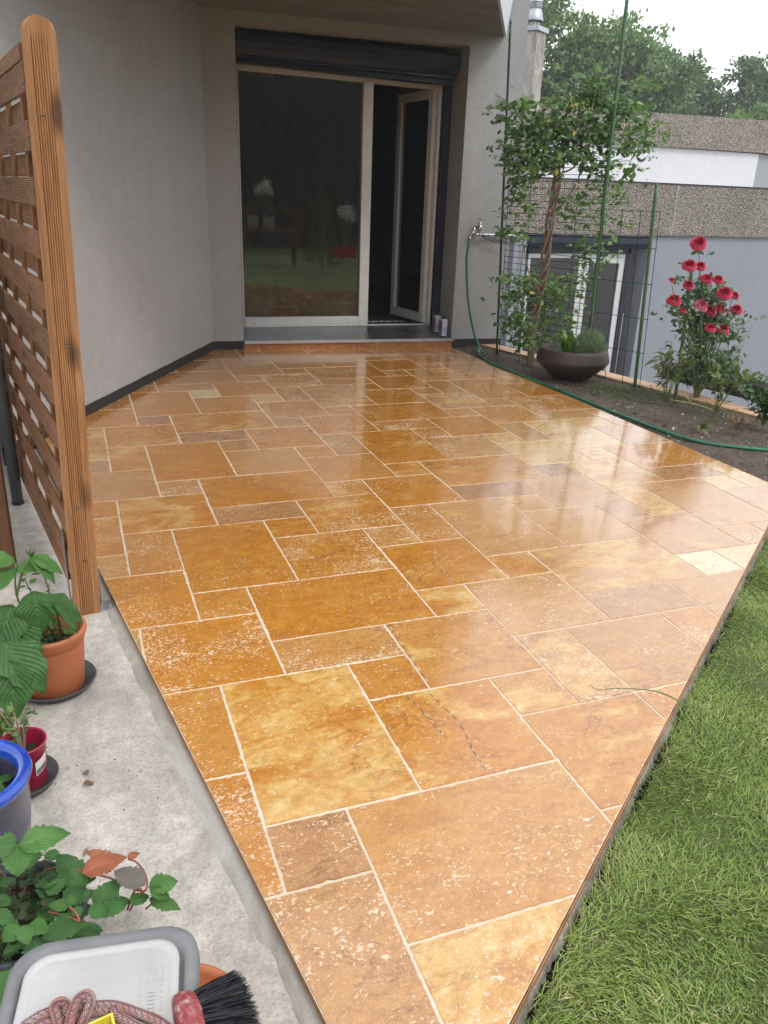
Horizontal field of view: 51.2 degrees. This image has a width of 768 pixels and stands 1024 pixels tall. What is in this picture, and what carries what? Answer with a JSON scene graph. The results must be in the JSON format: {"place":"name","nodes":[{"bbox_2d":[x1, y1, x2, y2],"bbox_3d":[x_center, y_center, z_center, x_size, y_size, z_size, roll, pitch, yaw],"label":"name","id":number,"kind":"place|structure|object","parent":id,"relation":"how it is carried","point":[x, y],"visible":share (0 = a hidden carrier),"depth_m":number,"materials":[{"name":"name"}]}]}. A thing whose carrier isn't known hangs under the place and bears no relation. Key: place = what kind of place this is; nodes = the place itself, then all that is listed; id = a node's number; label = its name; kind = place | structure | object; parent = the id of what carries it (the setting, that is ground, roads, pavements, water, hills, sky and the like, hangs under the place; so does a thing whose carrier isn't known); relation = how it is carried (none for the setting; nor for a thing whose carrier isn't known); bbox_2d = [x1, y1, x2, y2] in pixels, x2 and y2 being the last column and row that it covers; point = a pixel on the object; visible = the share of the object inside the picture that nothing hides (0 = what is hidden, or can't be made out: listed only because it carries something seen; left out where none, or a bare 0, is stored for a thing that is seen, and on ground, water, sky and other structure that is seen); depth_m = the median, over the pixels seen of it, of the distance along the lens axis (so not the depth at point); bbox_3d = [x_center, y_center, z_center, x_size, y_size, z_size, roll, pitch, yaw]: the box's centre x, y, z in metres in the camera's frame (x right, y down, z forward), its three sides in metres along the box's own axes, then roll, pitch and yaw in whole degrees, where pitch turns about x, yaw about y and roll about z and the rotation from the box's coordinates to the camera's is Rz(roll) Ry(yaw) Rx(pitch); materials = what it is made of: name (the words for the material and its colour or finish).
{"place":"outdoors","nodes":[
{"label":"outdoors","id":0,"kind":"place"},
{"bbox_2d":[0,448,298,1023],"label":"concrete path","id":1,"kind":"structure","parent":0,"point":[109,710],"depth_m":2.03,"materials":[{"name":"grey concrete"}]},
{"bbox_2d":[0,710,14,738],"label":"yellow herb","id":2,"kind":"object","parent":1,"relation":"on","point":[5,713],"visible":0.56,"depth_m":2.10,"materials":[{"name":"green plant"}]},
{"bbox_2d":[0,452,16,568],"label":"fence post","id":3,"kind":"object","parent":1,"relation":"on","point":[7,546],"visible":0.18,"depth_m":3.08,"materials":[{"name":"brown wood"}]},
{"bbox_2d":[0,337,23,505],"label":"grey pole","id":4,"kind":"object","parent":1,"relation":"on","point":[8,437],"visible":1,"depth_m":3.67,"materials":[{"name":"black metal"}]},
{"bbox_2d":[0,739,31,869],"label":"blue pot","id":5,"kind":"object","parent":1,"relation":"on","point":[15,795],"visible":0.77,"depth_m":1.78,"materials":[{"name":"plastic"}]},
{"bbox_2d":[0,774,13,791],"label":"blue pot plant","id":6,"kind":"object","parent":5,"relation":"in","point":[6,777],"visible":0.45,"depth_m":1.84,"materials":[{"name":"green plant"}]},
{"bbox_2d":[0,861,87,969],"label":"strawberry pot","id":7,"kind":"object","parent":1,"relation":"on","point":[34,894],"visible":0.11,"depth_m":1.63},
{"bbox_2d":[0,824,180,1005],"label":"strawberry plant","id":8,"kind":"object","parent":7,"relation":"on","point":[44,918],"visible":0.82,"depth_m":1.54,"materials":[{"name":"green plant"}]},
{"bbox_2d":[30,754,58,797],"bbox_3d":[-0.938,0.693,2.086,0.176,0.026,0.176,-7,23,-21],"label":"saucer","id":9,"kind":"object","parent":1,"relation":"on","point":[52,767],"visible":0.27,"depth_m":2.10,"materials":[{"name":"grey plastic"}]},
{"bbox_2d":[1,727,47,790],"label":"crimson pot","id":10,"kind":"object","parent":9,"relation":"on","point":[36,738],"visible":0.54,"depth_m":2.06,"materials":[{"name":"plastic"}]},
{"bbox_2d":[0,702,37,749],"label":"herb","id":11,"kind":"object","parent":10,"relation":"on","point":[17,736],"visible":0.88,"depth_m":2.05,"materials":[{"name":"green plant"}]},
{"bbox_2d":[28,660,96,703],"bbox_3d":[-1.018,0.524,2.485,0.244,0.029,0.244,-7,23,-21],"label":"saucer","id":12,"kind":"object","parent":1,"relation":"on","point":[90,672],"visible":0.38,"depth_m":2.44,"materials":[{"name":"grey plastic"}]},
{"bbox_2d":[31,614,86,699],"bbox_3d":[-1.012,0.439,2.438,0.223,0.206,0.223,-7,23,-21],"label":"terracotta pot","id":13,"kind":"object","parent":12,"relation":"on","point":[65,658],"visible":0.42,"depth_m":2.38,"materials":[{"name":"ceramic"}]},
{"bbox_2d":[0,549,82,717],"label":"raspberry plant","id":14,"kind":"object","parent":13,"relation":"in","point":[26,621],"visible":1,"depth_m":2.27,"materials":[{"name":"green plant"}]},
{"bbox_2d":[20,572,74,644],"bbox_3d":[-1.012,0.296,2.381,0.168,0.251,0.159,-17,28,-39],"label":"mint plant","id":15,"kind":"object","parent":13,"relation":"on","point":[58,623],"visible":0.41,"depth_m":2.41,"materials":[{"name":"green plant"}]},
{"bbox_2d":[21,14,113,615],"bbox_3d":[-1.046,-0.519,2.600,0.176,1.875,0.138,-7,23,-21],"label":"screen post","id":16,"kind":"object","parent":1,"relation":"on","point":[40,60],"visible":0.93,"depth_m":2.49,"materials":[{"name":"brown wood"}]},
{"bbox_2d":[0,42,70,579],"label":"trellis screen","id":17,"kind":"object","parent":16,"relation":"attached to","point":[19,241],"visible":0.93,"depth_m":2.92,"materials":[{"name":"brown wood"}]},
{"bbox_2d":[83,780,92,784],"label":"dead leaf","id":18,"kind":"object","parent":1,"relation":"on","point":[88,782],"visible":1,"depth_m":2.09,"materials":[{"name":"brown plant"}]},
{"bbox_2d":[0,926,199,1023],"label":"tray","id":19,"kind":"object","parent":1,"relation":"on","point":[155,969],"visible":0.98,"depth_m":1.07,"materials":[{"name":"grey plastic"}]},
{"bbox_2d":[21,989,171,1023],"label":"rope","id":20,"kind":"object","parent":19,"relation":"on","point":[76,1009],"visible":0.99,"depth_m":1.00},
{"bbox_2d":[88,1012,114,1023],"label":"yellow box","id":21,"kind":"object","parent":19,"relation":"in","point":[107,1019],"visible":1,"depth_m":0.98,"materials":[{"name":"plastic"}]},
{"bbox_2d":[172,969,261,1023],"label":"brush","id":22,"kind":"object","parent":19,"relation":"in","point":[225,998],"visible":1,"depth_m":1.02,"materials":[{"name":"black plastic"}]},
{"bbox_2d":[14,538,190,902],"bbox_3d":[-1.099,0.415,2.775,0.682,0.058,3.692,-7,23,-21],"label":"grit","id":23,"kind":"object","parent":1,"relation":"on","point":[99,772],"visible":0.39,"depth_m":2.15,"materials":[{"name":"grey stone"}]},
{"bbox_2d":[35,451,321,1023],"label":"mortar fillet","id":24,"kind":"object","parent":1,"relation":"on","point":[268,937],"visible":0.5,"depth_m":1.95,"materials":[{"name":"grey concrete"}]},
{"bbox_2d":[200,963,225,986],"bbox_3d":[-0.357,0.938,1.390,0.248,0.134,0.248,-7,23,-21],"label":"terracotta bowl","id":25,"kind":"object","parent":1,"relation":"on","point":[208,973],"visible":0.12,"depth_m":1.47,"materials":[{"name":"ceramic"}]},
{"bbox_2d":[38,347,767,1023],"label":"patio","id":26,"kind":"structure","parent":0,"point":[394,619],"depth_m":2.88,"materials":[{"name":"orange stone"}]},
{"bbox_2d":[591,685,692,708],"bbox_3d":[0.795,0.563,2.479,0.309,0.034,0.024,10,23,19],"label":"loose blade","id":27,"kind":"object","parent":26,"relation":"on","point":[653,691],"visible":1,"depth_m":2.47,"materials":[{"name":"green plant"}]},
{"bbox_2d":[455,346,767,481],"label":"flower bed soil","id":28,"kind":"structure","parent":0,"point":[730,457],"depth_m":5.73,"materials":[{"name":"brown soil"}]},
{"bbox_2d":[496,19,511,355],"bbox_3d":[1.054,-2.751,7.095,0.023,2.803,0.178,-17,28,-39],"label":"garden stake","id":29,"kind":"object","parent":28,"relation":"on","point":[504,169],"visible":0.73,"depth_m":7.07,"materials":[{"name":"green metal"}]},
{"bbox_2d":[499,122,610,365],"bbox_3d":[1.413,-2.231,6.872,0.006,1.996,1.066,-17,29,-39],"label":"wire fence","id":30,"kind":"object","parent":28,"relation":"on","point":[576,209],"visible":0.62,"depth_m":6.79,"materials":[{"name":"green metal"}]},
{"bbox_2d":[536,342,609,380],"bbox_3d":[1.569,-1.248,6.683,0.599,0.242,0.599,-7,23,-21],"label":"bowl planter","id":31,"kind":"object","parent":28,"relation":"on","point":[559,364],"visible":0.83,"depth_m":6.47,"materials":[{"name":"ceramic"}]},
{"bbox_2d":[555,330,581,352],"bbox_3d":[1.482,-1.367,6.520,0.263,0.218,0.442,10,23,19],"label":"broad leaved plant","id":32,"kind":"object","parent":31,"relation":"on","point":[567,344],"visible":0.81,"depth_m":6.53,"materials":[{"name":"green plant"}]},
{"bbox_2d":[570,310,607,353],"bbox_3d":[1.688,-1.456,6.555,0.344,0.369,0.319,-7,23,-21],"label":"lavender","id":33,"kind":"object","parent":31,"relation":"in","point":[588,339],"visible":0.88,"depth_m":6.52,"materials":[{"name":"green plant"}]},
{"bbox_2d":[480,60,691,366],"bbox_3d":[1.567,-2.402,6.726,1.856,2.411,0.930,-7,23,-21],"label":"climbing plant","id":34,"kind":"object","parent":28,"relation":"on","point":[555,161],"visible":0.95,"depth_m":6.43,"materials":[{"name":"green plant"}]},
{"bbox_2d":[588,0,628,329],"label":"garden stake","id":35,"kind":"object","parent":28,"relation":"on","point":[610,146],"visible":0.81,"depth_m":6.25,"materials":[{"name":"green metal"}]},
{"bbox_2d":[456,344,767,456],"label":"creeping weeds","id":36,"kind":"object","parent":28,"relation":"on","point":[623,389],"visible":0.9,"depth_m":6.20,"materials":[{"name":"green plant"}]},
{"bbox_2d":[591,208,660,387],"bbox_3d":[1.918,-1.707,6.464,0.007,1.374,0.551,-17,29,-40],"label":"wire fence","id":37,"kind":"object","parent":28,"relation":"on","point":[611,314],"visible":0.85,"depth_m":6.42,"materials":[{"name":"metal"}]},
{"bbox_2d":[633,182,657,387],"bbox_3d":[2.051,-1.728,6.305,0.027,1.601,0.100,-17,29,-40],"label":"garden stake","id":38,"kind":"object","parent":28,"relation":"on","point":[645,283],"visible":0.98,"depth_m":6.27,"materials":[{"name":"green metal"}]},
{"bbox_2d":[644,341,698,401],"bbox_3d":[2.083,-1.036,5.926,0.358,0.455,0.364,-7,23,-21],"label":"perennial","id":39,"kind":"object","parent":28,"relation":"on","point":[690,361],"visible":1,"depth_m":5.89,"materials":[{"name":"green plant"}]},
{"bbox_2d":[673,271,692,403],"bbox_3d":[2.210,-1.270,5.934,0.081,1.048,0.025,-7,23,-21],"label":"garden stake","id":40,"kind":"object","parent":28,"relation":"on","point":[682,341],"visible":0.66,"depth_m":5.91,"materials":[{"name":"green metal"}]},
{"bbox_2d":[672,392,714,410],"bbox_3d":[2.261,-0.808,5.835,0.309,0.097,0.039,15,25,30],"label":"fallen stalk","id":41,"kind":"object","parent":28,"relation":"on","point":[689,402],"visible":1,"depth_m":5.84,"materials":[{"name":"plant"}]},
{"bbox_2d":[693,416,717,433],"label":"weed","id":42,"kind":"object","parent":28,"relation":"on","point":[702,426],"visible":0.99,"depth_m":5.32,"materials":[{"name":"green plant"}]},
{"bbox_2d":[650,236,767,397],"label":"rose bush","id":43,"kind":"object","parent":28,"relation":"on","point":[714,328],"visible":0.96,"depth_m":5.92,"materials":[{"name":"green plant"}]},
{"bbox_2d":[661,362,767,401],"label":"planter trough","id":44,"kind":"object","parent":28,"relation":"on","point":[754,386],"visible":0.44,"depth_m":6.22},
{"bbox_2d":[714,343,750,379],"bbox_3d":[2.683,-1.188,6.221,0.321,0.299,0.325,12,24,24],"label":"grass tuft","id":45,"kind":"object","parent":44,"relation":"in","point":[730,357],"visible":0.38,"depth_m":6.21,"materials":[{"name":"green plant"}]},
{"bbox_2d":[733,369,767,383],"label":"plant","id":46,"kind":"object","parent":44,"relation":"in","point":[758,377],"visible":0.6,"depth_m":6.12,"materials":[{"name":"green plant"}]},
{"bbox_2d":[704,362,757,411],"bbox_3d":[2.419,-0.877,5.685,0.361,0.362,0.232,15,25,29],"label":"perennial","id":47,"kind":"object","parent":28,"relation":"on","point":[720,387],"visible":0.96,"depth_m":5.67,"materials":[{"name":"green plant"}]},
{"bbox_2d":[727,412,751,430],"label":"clipped perennial","id":48,"kind":"object","parent":28,"relation":"on","point":[736,425],"visible":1,"depth_m":5.32,"materials":[{"name":"brown plant"}]},
{"bbox_2d":[614,313,623,373],"bbox_3d":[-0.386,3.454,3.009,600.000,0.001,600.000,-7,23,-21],"label":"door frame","id":49,"kind":"structure","parent":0,"point":[619,343],"depth_m":26.57,"materials":[{"name":"grey metal"}]},
{"bbox_2d":[0,0,529,465],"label":"house","id":50,"kind":"structure","parent":49,"relation":"on","point":[148,91],"depth_m":6.22,"materials":[{"name":"paint"}]},
{"bbox_2d":[236,64,442,326],"bbox_3d":[-0.490,-2.949,7.699,1.894,2.229,0.715,-7,23,-21],"label":"terrace door","id":51,"kind":"structure","parent":50,"relation":"attached to","point":[417,148],"depth_m":7.81,"materials":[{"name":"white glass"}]},
{"bbox_2d":[238,71,359,316],"bbox_3d":[-0.882,-3.000,7.657,1.300,2.280,0.083,-5,23,-17],"label":"glass pane","id":52,"kind":"object","parent":51,"relation":"attached to","point":[299,146],"visible":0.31,"depth_m":7.67,"materials":[{"name":"clear glass"}]},
{"bbox_2d":[235,28,458,325],"bbox_3d":[-0.342,-2.900,7.308,2.011,2.436,0.252,-5,23,-17],"label":"roller shutter","id":53,"kind":"object","parent":50,"relation":"attached to","point":[342,57],"visible":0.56,"depth_m":6.90,"materials":[{"name":"metal"}]},
{"bbox_2d":[244,325,453,349],"bbox_3d":[-0.354,-1.674,7.714,2.032,0.170,0.456,-5,23,-17],"label":"door sill","id":54,"kind":"structure","parent":50,"relation":"attached to","point":[367,336],"depth_m":7.61,"materials":[{"name":"stone"}]},
{"bbox_2d":[432,313,440,331],"bbox_3d":[0.517,-1.875,7.919,0.052,0.182,0.113,-3,22,-13],"label":"canister","id":55,"kind":"object","parent":54,"relation":"on","point":[435,322],"visible":0.98,"depth_m":7.88,"materials":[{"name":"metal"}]},
{"bbox_2d":[438,316,446,335],"bbox_3d":[0.574,-1.812,7.806,0.052,0.182,0.113,-3,22,-13],"label":"canister","id":56,"kind":"object","parent":54,"relation":"on","point":[442,331],"visible":1,"depth_m":7.77,"materials":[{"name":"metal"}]},
{"bbox_2d":[368,320,405,322],"bbox_3d":[0.006,-1.940,8.170,0.442,0.022,0.155,-5,23,-17],"label":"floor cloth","id":57,"kind":"object","parent":50,"relation":"on","point":[385,321],"visible":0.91,"depth_m":8.16,"materials":[{"name":"grey fabric"}]},
{"bbox_2d":[470,218,522,236],"bbox_3d":[1.065,-2.666,7.538,0.595,0.181,0.093,-7,23,-21],"label":"garden tap","id":58,"kind":"object","parent":50,"relation":"attached to","point":[479,228],"visible":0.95,"depth_m":7.47,"materials":[{"name":"silver metal"}]},
{"bbox_2d":[482,236,507,244],"bbox_3d":[1.041,-2.557,7.542,0.273,0.075,0.008,-4,22,-14],"label":"tie wire","id":59,"kind":"object","parent":58,"relation":"attached to","point":[494,239],"visible":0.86,"depth_m":7.53,"materials":[{"name":"black metal"}]},
{"bbox_2d":[465,236,767,451],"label":"garden hose","id":60,"kind":"object","parent":58,"relation":"hanging from","point":[612,411],"visible":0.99,"depth_m":5.97,"materials":[{"name":"green rubber"}]},
{"bbox_2d":[529,0,626,107],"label":"tree","id":61,"kind":"object","parent":49,"relation":"on","point":[564,55],"visible":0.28,"depth_m":31.18,"materials":[{"name":"green plant"}]},
{"bbox_2d":[585,7,683,110],"bbox_3d":[9.716,-14.775,34.104,4.932,11.598,6.068,-7,23,-21],"label":"tree","id":62,"kind":"object","parent":49,"relation":"on","point":[637,43],"visible":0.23,"depth_m":31.84,"materials":[{"name":"green plant"}]},
{"bbox_2d":[610,25,703,274],"bbox_3d":[12.029,-15.739,36.889,6.503,11.492,5.135,14,25,27],"label":"tree","id":63,"kind":"object","parent":49,"relation":"on","point":[686,111],"visible":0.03,"depth_m":35.05,"materials":[{"name":"green plant"}]},
{"bbox_2d":[618,53,708,312],"bbox_3d":[10.433,-12.900,32.213,4.117,9.565,3.878,-7,23,-21],"label":"tree","id":64,"kind":"object","parent":49,"relation":"on","point":[664,97],"visible":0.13,"depth_m":30.25,"materials":[{"name":"green plant"}]},
{"bbox_2d":[668,47,728,115],"bbox_3d":[14.257,-16.009,38.377,4.861,11.046,5.235,5,22,8],"label":"tree","id":65,"kind":"object","parent":49,"relation":"on","point":[709,99],"visible":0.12,"depth_m":37.10,"materials":[{"name":"green plant"}]},
{"bbox_2d":[703,51,767,117],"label":"tree","id":66,"kind":"object","parent":49,"relation":"on","point":[752,75],"visible":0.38,"depth_m":37.71,"materials":[{"name":"green plant"}]},
{"bbox_2d":[727,100,767,120],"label":"tree","id":67,"kind":"object","parent":49,"relation":"on","point":[760,112],"visible":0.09,"depth_m":30.54,"materials":[{"name":"green plant"}]},
{"bbox_2d":[500,105,767,409],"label":"neighbour house","id":68,"kind":"structure","parent":0,"point":[712,179],"depth_m":15.91,"materials":[{"name":"paint"}]},
{"bbox_2d":[503,230,518,346],"bbox_3d":[2.256,-3.164,14.750,0.090,3.800,0.090,-7,23,-21],"label":"rain pipe","id":69,"kind":"object","parent":68,"relation":"attached to","point":[514,253],"visible":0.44,"depth_m":14.29,"materials":[{"name":"grey metal"}]},
{"bbox_2d":[513,241,524,346],"bbox_3d":[2.405,-3.152,14.868,0.060,3.700,0.017,-7,23,-21],"label":"cable","id":70,"kind":"object","parent":68,"relation":"attached to","point":[519,279],"visible":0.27,"depth_m":14.38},
{"bbox_2d":[515,0,548,175],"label":"chimney","id":71,"kind":"object","parent":68,"relation":"on","point":[534,56],"visible":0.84,"depth_m":13.90,"materials":[{"name":"metal"}]},
{"bbox_2d":[522,258,578,353],"bbox_3d":[3.119,-3.185,15.533,1.070,3.320,0.005,-7,23,-21],"label":"window pane","id":72,"kind":"structure","parent":68,"relation":"in","point":[561,264],"depth_m":15.15,"materials":[{"name":"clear glass"}]},
{"bbox_2d":[520,253,625,371],"bbox_3d":[3.571,-3.279,15.702,2.190,3.400,0.080,-7,23,-21],"label":"window frame","id":73,"kind":"structure","parent":68,"relation":"in","point":[531,255],"depth_m":15.36,"materials":[{"name":"white plastic"}]},
{"bbox_2d":[575,258,622,371],"bbox_3d":[4.134,-3.294,15.902,0.860,3.320,0.070,-7,23,-21],"label":"window frame","id":74,"kind":"structure","parent":68,"relation":"in","point":[620,260],"depth_m":15.57,"materials":[{"name":"white plastic"}]},
{"bbox_2d":[580,263,617,370],"bbox_3d":[4.133,-3.252,15.916,0.700,3.230,0.005,-7,23,-21],"label":"window pane","id":75,"kind":"structure","parent":68,"relation":"in","point":[605,288],"depth_m":15.58,"materials":[{"name":"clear glass"}]},
{"bbox_2d":[524,539,767,1023],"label":"garden ground","id":76,"kind":"structure","parent":0,"point":[549,974],"depth_m":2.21,"materials":[{"name":"green plant"}]},
{"bbox_2d":[480,344,767,421],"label":"garden wall","id":77,"kind":"structure","parent":76,"relation":"on","point":[646,384],"depth_m":6.50,"materials":[{"name":"stone"}]},
{"bbox_2d":[511,528,767,1023],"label":"edging strip","id":78,"kind":"object","parent":76,"relation":"on","point":[515,1018],"visible":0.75,"depth_m":2.00,"materials":[{"name":"metal"}]},
{"bbox_2d":[515,531,767,1023],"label":"mortar edge","id":79,"kind":"object","parent":76,"relation":"on","point":[529,1003],"visible":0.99,"depth_m":2.06,"materials":[{"name":"grey concrete"}]},
{"bbox_2d":[542,0,767,113],"label":"sky","id":80,"kind":"structure","parent":0,"point":[725,29],"materials":[{"name":"white"}]},
{"bbox_2d":[735,380,767,425],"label":"peony","id":81,"kind":"object","parent":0,"point":[748,390],"visible":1,"depth_m":5.45,"materials":[{"name":"green plant"}]}
]}

